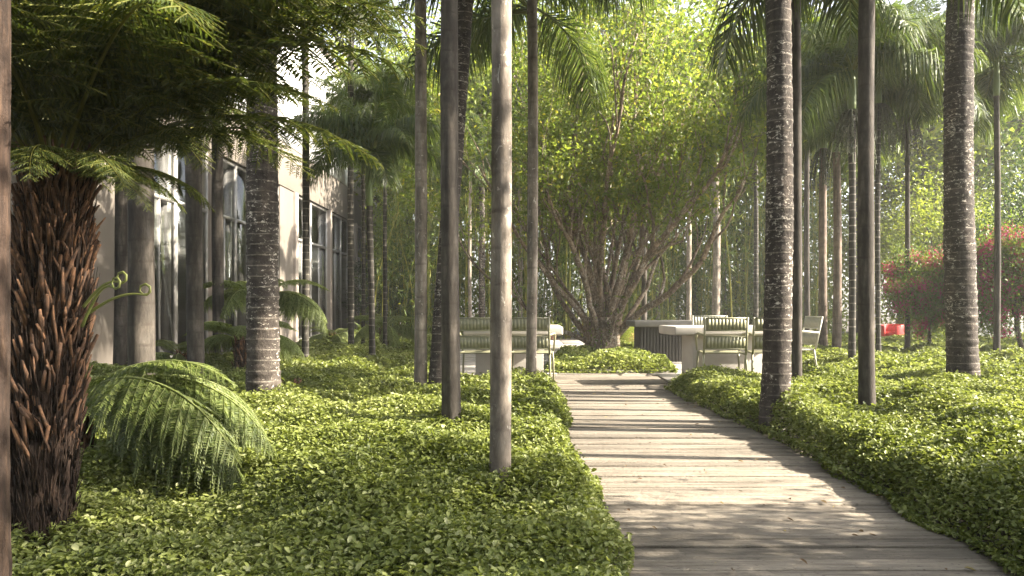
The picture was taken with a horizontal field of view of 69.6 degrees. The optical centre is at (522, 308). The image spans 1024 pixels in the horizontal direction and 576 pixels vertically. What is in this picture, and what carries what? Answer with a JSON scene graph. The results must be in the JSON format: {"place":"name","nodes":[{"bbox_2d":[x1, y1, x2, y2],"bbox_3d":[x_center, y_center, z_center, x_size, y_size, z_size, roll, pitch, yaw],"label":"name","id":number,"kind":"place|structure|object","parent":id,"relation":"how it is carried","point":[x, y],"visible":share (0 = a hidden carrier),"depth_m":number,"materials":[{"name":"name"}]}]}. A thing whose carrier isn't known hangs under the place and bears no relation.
{"place":"outdoors","nodes":[
{"label":"outdoors","id":0,"kind":"place"},
{"bbox_2d":[80,312,1023,575],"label":"ground","id":1,"kind":"structure","parent":0,"point":[558,337],"depth_m":4.07,"materials":[{"name":"soil"}]},
{"bbox_2d":[0,0,11,575],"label":"palm tree","id":2,"kind":"object","parent":1,"relation":"on","point":[5,268],"visible":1,"depth_m":1.87,"materials":[{"name":"brown plant"}]},
{"bbox_2d":[35,0,160,366],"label":"palm tree","id":3,"kind":"object","parent":1,"relation":"on","point":[120,303],"visible":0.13,"depth_m":9.51,"materials":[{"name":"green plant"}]},
{"bbox_2d":[127,19,155,469],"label":"palm tree","id":4,"kind":"object","parent":1,"relation":"on","point":[141,319],"visible":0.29,"depth_m":4.54,"materials":[{"name":"grey plant"}]},
{"bbox_2d":[77,359,278,497],"bbox_3d":[-1.947,0.665,3.885,1.878,0.834,1.064,0,0,40],"label":"tree fern","id":5,"kind":"object","parent":1,"relation":"on","point":[195,417],"visible":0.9,"depth_m":3.37,"materials":[{"name":"green plant"}]},
{"bbox_2d":[155,339,227,360],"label":"tree fern","id":6,"kind":"object","parent":1,"relation":"on","point":[178,354],"visible":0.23,"depth_m":9.89,"materials":[{"name":"green plant"}]},
{"bbox_2d":[185,118,204,376],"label":"palm tree","id":7,"kind":"object","parent":1,"relation":"on","point":[194,284],"visible":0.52,"depth_m":6.95,"materials":[{"name":"grey plant"}]},
{"bbox_2d":[10,27,391,364],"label":"building","id":8,"kind":"structure","parent":1,"relation":"on","point":[328,244],"depth_m":17.11,"materials":[{"name":"paint"}]},
{"bbox_2d":[154,143,176,356],"bbox_3d":[-6.580,-1.175,13.280,0.080,4.230,1.234,0,0,0],"label":"window","id":9,"kind":"structure","parent":8,"relation":"in","point":[165,323],"depth_m":13.55,"materials":[{"name":"glass"}]},
{"bbox_2d":[177,149,207,352],"bbox_3d":[-6.580,-1.175,14.599,0.080,4.230,1.397,0,0,0],"label":"window","id":10,"kind":"structure","parent":8,"relation":"in","point":[181,248],"depth_m":14.28,"materials":[{"name":"glass"}]},
{"bbox_2d":[223,158,235,350],"bbox_3d":[-6.580,-1.175,16.180,0.080,4.230,1.234,0,0,0],"label":"window","id":11,"kind":"structure","parent":8,"relation":"in","point":[229,172],"depth_m":16.50,"materials":[{"name":"glass"}]},
{"bbox_2d":[236,164,246,332],"bbox_3d":[-6.580,-1.175,17.523,0.080,4.230,1.447,0,0,0],"label":"window","id":12,"kind":"structure","parent":8,"relation":"in","point":[241,258],"depth_m":17.17,"materials":[{"name":"clear glass"}]},
{"bbox_2d":[278,186,278,283],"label":"window","id":13,"kind":"structure","parent":8,"relation":"in","point":[278,186],"depth_m":19.70,"materials":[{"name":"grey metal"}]},
{"bbox_2d":[299,196,310,339],"bbox_3d":[-6.580,-1.175,21.930,0.080,4.230,1.634,0,0,0],"label":"window","id":14,"kind":"structure","parent":8,"relation":"in","point":[300,198],"depth_m":21.90,"materials":[{"name":"glass"}]},
{"bbox_2d":[311,202,326,335],"bbox_3d":[-6.580,-1.175,23.674,0.080,4.230,1.847,0,0,0],"label":"window","id":15,"kind":"structure","parent":8,"relation":"in","point":[318,214],"depth_m":23.72,"materials":[{"name":"glass"}]},
{"bbox_2d":[332,213,340,332],"bbox_3d":[-6.580,-1.175,25.680,0.080,4.230,1.634,0,0,0],"label":"window","id":16,"kind":"structure","parent":8,"relation":"in","point":[336,220],"depth_m":25.98,"materials":[{"name":"glass"}]},
{"bbox_2d":[341,217,347,331],"bbox_3d":[-6.580,-1.175,27.448,0.080,4.230,1.897,0,0,0],"label":"window","id":17,"kind":"structure","parent":8,"relation":"in","point":[344,241],"depth_m":27.17,"materials":[{"name":"grey glass"}]},
{"bbox_2d":[358,226,361,327],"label":"window","id":18,"kind":"structure","parent":8,"relation":"in","point":[359,228],"depth_m":29.63,"materials":[{"name":"glass"}]},
{"bbox_2d":[365,229,367,325],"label":"window","id":19,"kind":"structure","parent":8,"relation":"in","point":[365,229],"depth_m":30.99,"materials":[{"name":"glass"}]},
{"bbox_2d":[211,100,224,362],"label":"palm tree","id":20,"kind":"object","parent":1,"relation":"on","point":[217,232],"visible":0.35,"depth_m":9.77,"materials":[{"name":"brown plant"}]},
{"bbox_2d":[10,0,425,558],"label":"tree fern","id":21,"kind":"object","parent":1,"relation":"on","point":[75,108],"visible":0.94,"depth_m":2.74,"materials":[{"name":"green plant"}]},
{"bbox_2d":[182,321,305,368],"bbox_3d":[-3.444,0.597,9.006,1.489,0.921,1.506,0,0,0],"label":"tree fern","id":22,"kind":"object","parent":1,"relation":"on","point":[237,340],"visible":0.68,"depth_m":8.98,"materials":[{"name":"green plant"}]},
{"bbox_2d":[245,9,281,408],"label":"palm tree","id":23,"kind":"object","parent":1,"relation":"on","point":[263,370],"visible":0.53,"depth_m":5.91,"materials":[{"name":"grey plant"}]},
{"bbox_2d":[203,279,330,334],"bbox_3d":[-3.633,0.303,10.335,1.850,1.448,1.796,0,0,-24],"label":"tree fern","id":24,"kind":"object","parent":1,"relation":"on","point":[291,303],"visible":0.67,"depth_m":10.03,"materials":[{"name":"green plant"}]},
{"bbox_2d":[240,371,320,386],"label":"tree fern","id":25,"kind":"object","parent":1,"relation":"on","point":[287,373],"visible":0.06,"depth_m":7.16,"materials":[{"name":"green plant"}]},
{"bbox_2d":[302,2,335,357],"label":"palm tree","id":26,"kind":"object","parent":1,"relation":"on","point":[305,243],"visible":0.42,"depth_m":12.06,"materials":[{"name":"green plant"}]},
{"bbox_2d":[11,331,634,575],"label":"ground cover","id":27,"kind":"object","parent":1,"relation":"on","point":[366,422],"visible":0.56,"depth_m":3.04,"materials":[{"name":"green plant"}]},
{"bbox_2d":[309,326,360,342],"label":"tree fern","id":28,"kind":"object","parent":1,"relation":"on","point":[336,337],"visible":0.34,"depth_m":18.41,"materials":[{"name":"green plant"}]},
{"bbox_2d":[299,0,403,344],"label":"palm tree","id":29,"kind":"object","parent":1,"relation":"on","point":[350,207],"visible":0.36,"depth_m":14.51,"materials":[{"name":"green plant"}]},
{"bbox_2d":[310,92,405,343],"bbox_3d":[-3.722,-1.982,16.992,2.488,6.005,2.462,0,0,-6],"label":"palm tree","id":30,"kind":"object","parent":1,"relation":"on","point":[364,248],"visible":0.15,"depth_m":16.88,"materials":[{"name":"green plant"}]},
{"bbox_2d":[282,72,440,356],"bbox_3d":[-2.405,-1.444,12.555,2.894,4.930,2.956,0,0,0],"label":"palm tree","id":31,"kind":"object","parent":1,"relation":"on","point":[372,135],"visible":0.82,"depth_m":12.01,"materials":[{"name":"green plant"}]},
{"bbox_2d":[343,315,414,347],"bbox_3d":[-2.983,0.602,15.979,1.767,0.906,1.926,0,0,0],"label":"tree fern","id":32,"kind":"object","parent":1,"relation":"on","point":[398,332],"visible":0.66,"depth_m":15.68,"materials":[{"name":"green plant"}]},
{"bbox_2d":[323,47,437,344],"bbox_3d":[-2.783,-2.177,14.934,2.646,6.394,2.613,0,0,0],"label":"palm tree","id":33,"kind":"object","parent":1,"relation":"on","point":[363,92],"visible":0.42,"depth_m":14.86,"materials":[{"name":"green plant"}]},
{"bbox_2d":[344,0,437,230],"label":"broadleaf tree","id":34,"kind":"object","parent":1,"relation":"on","point":[380,63],"depth_m":36.61,"materials":[{"name":"green plant"}]},
{"bbox_2d":[337,244,461,323],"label":"broadleaf tree","id":35,"kind":"object","parent":1,"relation":"on","point":[356,296],"visible":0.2,"depth_m":26.60,"materials":[{"name":"green plant"}]},
{"bbox_2d":[366,215,490,323],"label":"broadleaf tree","id":36,"kind":"object","parent":1,"relation":"on","point":[433,244],"visible":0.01,"depth_m":33.12,"materials":[{"name":"green plant"}]},
{"bbox_2d":[278,0,595,385],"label":"palm tree","id":37,"kind":"object","parent":1,"relation":"on","point":[420,360],"visible":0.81,"depth_m":7.14,"materials":[{"name":"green plant"}]},
{"bbox_2d":[427,0,472,383],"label":"palm tree","id":38,"kind":"object","parent":1,"relation":"on","point":[465,11],"visible":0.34,"depth_m":7.16,"materials":[{"name":"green plant"}]},
{"bbox_2d":[440,0,460,430],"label":"palm tree","id":39,"kind":"object","parent":1,"relation":"on","point":[450,352],"visible":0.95,"depth_m":4.91,"materials":[{"name":"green plant"}]},
{"bbox_2d":[336,6,603,279],"bbox_3d":[-1.872,-6.006,30.877,17.130,14.171,15.214,0,0,-16],"label":"broadleaf tree","id":40,"kind":"object","parent":1,"relation":"on","point":[376,200],"visible":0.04,"depth_m":27.86,"materials":[{"name":"green plant"}]},
{"bbox_2d":[428,124,514,335],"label":"palm tree","id":41,"kind":"object","parent":1,"relation":"on","point":[464,167],"visible":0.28,"depth_m":22.96,"materials":[{"name":"green plant"}]},
{"bbox_2d":[438,112,522,316],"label":"palm tree","id":42,"kind":"object","parent":1,"relation":"on","point":[481,310],"visible":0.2,"depth_m":23.86,"materials":[{"name":"green plant"}]},
{"bbox_2d":[308,0,664,278],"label":"broadleaf tree","id":43,"kind":"object","parent":1,"relation":"on","point":[477,80],"visible":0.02,"depth_m":26.63,"materials":[{"name":"green plant"}]},
{"bbox_2d":[489,0,511,527],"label":"palm tree","id":44,"kind":"object","parent":1,"relation":"on","point":[501,289],"visible":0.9,"depth_m":3.23,"materials":[{"name":"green plant"}]},
{"bbox_2d":[486,132,541,316],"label":"palm tree","id":45,"kind":"object","parent":1,"relation":"on","point":[520,266],"visible":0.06,"depth_m":24.93,"materials":[{"name":"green plant"}]},
{"bbox_2d":[526,0,537,378],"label":"palm tree","id":46,"kind":"object","parent":1,"relation":"on","point":[532,223],"visible":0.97,"depth_m":7.83,"materials":[{"name":"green plant"}]},
{"bbox_2d":[373,1,728,319],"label":"broadleaf tree","id":47,"kind":"object","parent":1,"relation":"on","point":[427,11],"depth_m":28.79,"materials":[{"name":"green plant"}]},
{"bbox_2d":[541,106,582,323],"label":"palm tree","id":48,"kind":"object","parent":1,"relation":"on","point":[558,281],"visible":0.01,"depth_m":30.18,"materials":[{"name":"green plant"}]},
{"bbox_2d":[354,114,857,338],"bbox_3d":[2.936,-2.666,26.251,17.840,8.727,7.654,0,0,0],"label":"bamboo thicket","id":49,"kind":"object","parent":1,"relation":"on","point":[705,303],"visible":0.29,"depth_m":25.11,"materials":[{"name":"green plant"}]},
{"bbox_2d":[543,339,678,373],"bbox_3d":[1.776,0.836,13.946,2.270,0.431,6.115,0,0,11],"label":"ground cover","id":50,"kind":"object","parent":1,"relation":"on","point":[623,356],"visible":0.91,"depth_m":11.33,"materials":[{"name":"green plant"}]},
{"bbox_2d":[621,316,633,341],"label":"shrub","id":51,"kind":"object","parent":1,"relation":"on","point":[625,335],"visible":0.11,"depth_m":17.39,"materials":[{"name":"green plant"}]},
{"bbox_2d":[355,0,931,317],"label":"broadleaf tree","id":52,"kind":"object","parent":1,"relation":"on","point":[549,66],"visible":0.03,"depth_m":26.30,"materials":[{"name":"green plant"}]},
{"bbox_2d":[359,207,942,332],"bbox_3d":[5.963,-1.446,30.511,40.465,5.391,2.537,0,0,0],"label":"shrubbery","id":53,"kind":"object","parent":1,"relation":"on","point":[829,290],"visible":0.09,"depth_m":30.14,"materials":[{"name":"green plant"}]},
{"bbox_2d":[625,127,696,319],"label":"palm tree","id":54,"kind":"object","parent":1,"relation":"on","point":[658,316],"visible":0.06,"depth_m":24.94,"materials":[{"name":"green plant"}]},
{"bbox_2d":[662,145,702,313],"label":"palm tree","id":55,"kind":"object","parent":1,"relation":"on","point":[670,191],"visible":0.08,"depth_m":25.98,"materials":[{"name":"green plant"}]},
{"bbox_2d":[648,14,731,319],"bbox_3d":[4.989,-3.763,22.152,3.049,9.567,2.525,0,0,0],"label":"palm tree","id":56,"kind":"object","parent":1,"relation":"on","point":[688,281],"visible":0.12,"depth_m":22.05,"materials":[{"name":"green plant"}]},
{"bbox_2d":[683,114,748,314],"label":"palm tree","id":57,"kind":"object","parent":1,"relation":"on","point":[716,276],"visible":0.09,"depth_m":22.91,"materials":[{"name":"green plant"}]},
{"bbox_2d":[695,141,760,314],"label":"palm tree","id":58,"kind":"object","parent":1,"relation":"on","point":[746,147],"visible":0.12,"depth_m":26.10,"materials":[{"name":"green plant"}]},
{"bbox_2d":[707,81,758,316],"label":"palm tree","id":59,"kind":"object","parent":1,"relation":"on","point":[755,294],"visible":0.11,"depth_m":22.06,"materials":[{"name":"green plant"}]},
{"bbox_2d":[734,202,738,314],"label":"palm tree","id":60,"kind":"object","parent":1,"relation":"on","point":[736,264],"visible":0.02,"depth_m":30.18,"materials":[{"name":"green plant"}]},
{"bbox_2d":[590,0,894,437],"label":"palm tree","id":61,"kind":"object","parent":1,"relation":"on","point":[777,316],"visible":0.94,"depth_m":5.67,"materials":[{"name":"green plant"}]},
{"bbox_2d":[588,0,933,314],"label":"broadleaf tree","id":62,"kind":"object","parent":1,"relation":"on","point":[693,11],"visible":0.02,"depth_m":27.54,"materials":[{"name":"green plant"}]},
{"bbox_2d":[749,285,817,329],"bbox_3d":[9.382,0.040,25.948,2.888,2.261,2.509,0,0,5],"label":"shrub","id":63,"kind":"object","parent":1,"relation":"on","point":[802,307],"visible":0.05,"depth_m":25.74,"materials":[{"name":"green plant"}]},
{"bbox_2d":[736,10,832,330],"bbox_3d":[7.891,-3.348,19.882,3.559,8.738,3.872,0,0,40],"label":"palm tree","id":64,"kind":"object","parent":1,"relation":"on","point":[806,246],"visible":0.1,"depth_m":19.77,"materials":[{"name":"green plant"}]},
{"bbox_2d":[791,0,801,379],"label":"palm tree","id":65,"kind":"object","parent":1,"relation":"on","point":[796,356],"visible":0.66,"depth_m":7.47,"materials":[{"name":"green plant"}]},
{"bbox_2d":[600,1,1023,324],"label":"broadleaf tree","id":66,"kind":"object","parent":1,"relation":"on","point":[925,132],"visible":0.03,"depth_m":26.15,"materials":[{"name":"green plant"}]},
{"bbox_2d":[747,55,901,345],"bbox_3d":[6.628,-2.345,16.522,3.576,6.732,3.550,0,0,-40],"label":"palm tree","id":67,"kind":"object","parent":1,"relation":"on","point":[823,173],"visible":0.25,"depth_m":16.36,"materials":[{"name":"green plant"}]},
{"bbox_2d":[743,62,942,347],"bbox_3d":[6.291,-2.204,14.707,3.566,6.451,3.525,0,0,-38],"label":"palm tree","id":68,"kind":"object","parent":1,"relation":"on","point":[837,286],"visible":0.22,"depth_m":14.87,"materials":[{"name":"green plant"}]},
{"bbox_2d":[663,332,1023,575],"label":"ground cover","id":69,"kind":"object","parent":1,"relation":"on","point":[957,429],"visible":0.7,"depth_m":4.72,"materials":[{"name":"green plant"}]},
{"bbox_2d":[856,177,857,333],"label":"palm tree","id":70,"kind":"object","parent":1,"relation":"on","point":[856,274],"visible":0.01,"depth_m":28.69,"materials":[{"name":"brown plant"}]},
{"bbox_2d":[727,0,989,365],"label":"palm tree","id":71,"kind":"object","parent":1,"relation":"on","point":[900,47],"visible":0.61,"depth_m":11.00,"materials":[{"name":"green plant"}]},
{"bbox_2d":[700,0,1023,413],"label":"palm tree","id":72,"kind":"object","parent":1,"relation":"on","point":[866,242],"visible":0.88,"depth_m":6.12,"materials":[{"name":"green plant"}]},
{"bbox_2d":[827,332,945,338],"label":"lawn grass","id":73,"kind":"structure","parent":1,"relation":"on","point":[844,334],"depth_m":24.98,"materials":[{"name":"green plant"}]},
{"bbox_2d":[881,324,903,336],"bbox_3d":[11.556,0.747,23.019,0.660,0.515,0.606,0,0,40],"label":"tub chair","id":74,"kind":"object","parent":1,"relation":"on","point":[888,329],"visible":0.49,"depth_m":22.91,"materials":[{"name":"red fabric"}]},
{"bbox_2d":[802,0,1010,352],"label":"palm tree","id":75,"kind":"object","parent":1,"relation":"on","point":[881,109],"visible":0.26,"depth_m":13.18,"materials":[{"name":"green plant"}]},
{"bbox_2d":[874,228,945,343],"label":"bougainvillea tree","id":76,"kind":"object","parent":1,"relation":"on","point":[919,278],"visible":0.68,"depth_m":14.90,"materials":[{"name":"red plant"}]},
{"bbox_2d":[802,103,1023,332],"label":"broadleaf tree","id":77,"kind":"object","parent":1,"relation":"on","point":[979,191],"visible":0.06,"depth_m":28.56,"materials":[{"name":"green plant"}]},
{"bbox_2d":[813,6,1023,229],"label":"broadleaf tree","id":78,"kind":"object","parent":1,"relation":"on","point":[1007,147],"visible":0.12,"depth_m":25.65,"materials":[{"name":"green plant"}]},
{"bbox_2d":[895,120,943,329],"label":"palm tree","id":79,"kind":"object","parent":1,"relation":"on","point":[924,173],"visible":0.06,"depth_m":27.32,"materials":[{"name":"green plant"}]},
{"bbox_2d":[895,303,944,334],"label":"shrub","id":80,"kind":"object","parent":1,"relation":"on","point":[903,321],"visible":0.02,"depth_m":24.51,"materials":[{"name":"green plant"}]},
{"bbox_2d":[816,138,1023,330],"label":"broadleaf tree","id":81,"kind":"object","parent":1,"relation":"on","point":[922,224],"visible":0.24,"depth_m":23.50,"materials":[{"name":"green plant"}]},
{"bbox_2d":[857,0,1003,348],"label":"palm tree","id":82,"kind":"object","parent":1,"relation":"on","point":[906,138],"visible":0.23,"depth_m":15.09,"materials":[{"name":"green plant"}]},
{"bbox_2d":[894,0,1023,350],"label":"palm tree","id":83,"kind":"object","parent":1,"relation":"on","point":[998,104],"visible":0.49,"depth_m":13.05,"materials":[{"name":"green plant"}]},
{"bbox_2d":[896,94,1023,258],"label":"broadleaf tree","id":84,"kind":"object","parent":1,"relation":"on","point":[1012,204],"visible":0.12,"depth_m":18.33,"materials":[{"name":"green plant"}]},
{"bbox_2d":[943,0,980,375],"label":"palm tree","id":85,"kind":"object","parent":1,"relation":"on","point":[960,295],"visible":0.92,"depth_m":7.86,"materials":[{"name":"grey plant"}]},
{"bbox_2d":[918,198,1023,348],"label":"bougainvillea tree","id":86,"kind":"object","parent":1,"relation":"on","point":[1012,276],"visible":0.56,"depth_m":14.07,"materials":[{"name":"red plant"}]},
{"bbox_2d":[978,310,1023,338],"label":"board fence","id":87,"kind":"object","parent":1,"relation":"on","point":[986,330],"visible":0.02,"depth_m":20.54,"materials":[{"name":"white"}]},
{"bbox_2d":[460,340,689,386],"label":"plaza paving","id":88,"kind":"structure","parent":0,"point":[469,363],"depth_m":12.33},
{"bbox_2d":[460,317,489,372],"bbox_3d":[-0.513,0.538,8.937,0.592,0.875,0.648,0,0,4],"label":"garden chair","id":89,"kind":"object","parent":88,"relation":"on","point":[474,324],"visible":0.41,"depth_m":8.68,"materials":[{"name":"white"}]},
{"bbox_2d":[463,325,562,375],"bbox_3d":[-0.120,0.599,9.675,1.240,0.750,1.050,0,0,0],"label":"garden table","id":90,"kind":"object","parent":88,"relation":"on","point":[482,363],"visible":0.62,"depth_m":9.32,"materials":[{"name":"stone"}]},
{"bbox_2d":[393,0,661,220],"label":"palm tree","id":91,"kind":"object","parent":88,"relation":"on","point":[481,33],"visible":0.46,"depth_m":11.68,"materials":[{"name":"green plant"}]},
{"bbox_2d":[512,317,555,379],"bbox_3d":[0.095,0.538,8.937,0.592,0.875,0.648,0,0,6],"label":"garden chair","id":92,"kind":"object","parent":88,"relation":"on","point":[519,324],"visible":0.59,"depth_m":8.67,"materials":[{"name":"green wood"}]},
{"bbox_2d":[547,320,561,339],"bbox_3d":[0.958,0.658,22.994,0.679,0.633,0.633,0,0,0],"label":"flower pot","id":93,"kind":"object","parent":88,"relation":"on","point":[551,337],"visible":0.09,"depth_m":22.89,"materials":[{"name":"ceramic"}]},
{"bbox_2d":[358,0,856,349],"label":"vase tree","id":94,"kind":"object","parent":88,"relation":"on","point":[630,123],"visible":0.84,"depth_m":14.28,"materials":[{"name":"green plant"}]},
{"bbox_2d":[594,0,688,319],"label":"palm tree","id":95,"kind":"object","parent":88,"relation":"on","point":[643,303],"visible":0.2,"depth_m":19.10,"materials":[{"name":"green plant"}]},
{"bbox_2d":[626,320,691,361],"bbox_3d":[2.650,0.599,13.750,1.300,0.750,1.100,0,0,0],"label":"garden table","id":96,"kind":"object","parent":88,"relation":"on","point":[649,337],"visible":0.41,"depth_m":13.41,"materials":[{"name":"stone"}]},
{"bbox_2d":[692,315,727,324],"bbox_3d":[2.729,0.538,10.692,0.592,0.875,0.648,0,0,11],"label":"garden chair","id":97,"kind":"object","parent":88,"relation":"on","point":[697,319],"visible":0.06,"depth_m":11.01,"materials":[{"name":"white wood"}]},
{"bbox_2d":[659,325,762,378],"bbox_3d":[2.605,0.599,9.575,1.510,0.750,0.750,0,0,-5],"label":"garden table","id":98,"kind":"object","parent":88,"relation":"on","point":[689,350],"visible":0.4,"depth_m":9.32,"materials":[{"name":"stone"}]},
{"bbox_2d":[695,317,748,370],"bbox_3d":[2.416,0.538,8.937,0.592,0.875,0.648,0,0,6],"label":"garden chair","id":99,"kind":"object","parent":88,"relation":"on","point":[725,324],"visible":0.98,"depth_m":8.68,"materials":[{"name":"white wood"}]},
{"bbox_2d":[744,317,791,371],"bbox_3d":[3.014,0.538,8.957,0.592,0.875,0.648,0,0,8],"label":"garden chair","id":100,"kind":"object","parent":88,"relation":"on","point":[757,342],"visible":0.36,"depth_m":8.73,"materials":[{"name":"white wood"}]},
{"bbox_2d":[802,316,822,366],"bbox_3d":[3.593,0.538,9.852,0.648,0.875,0.592,0,0,-3],"label":"garden chair","id":101,"kind":"object","parent":88,"relation":"on","point":[811,337],"visible":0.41,"depth_m":9.76,"materials":[{"name":"white wood"}]},
{"bbox_2d":[316,0,1023,311],"label":"sky","id":102,"kind":"structure","parent":0,"point":[687,3],"materials":[{"name":"white"}]},
{"bbox_2d":[540,374,1023,575],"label":"path","id":103,"kind":"structure","parent":0,"point":[677,499],"depth_m":3.66,"materials":[{"name":"brown wood"}]},
{"bbox_2d":[566,390,975,570],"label":"fallen leaves","id":104,"kind":"object","parent":103,"relation":"on","point":[967,567],"visible":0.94,"depth_m":3.63,"materials":[{"name":"brown plant"}]}
]}

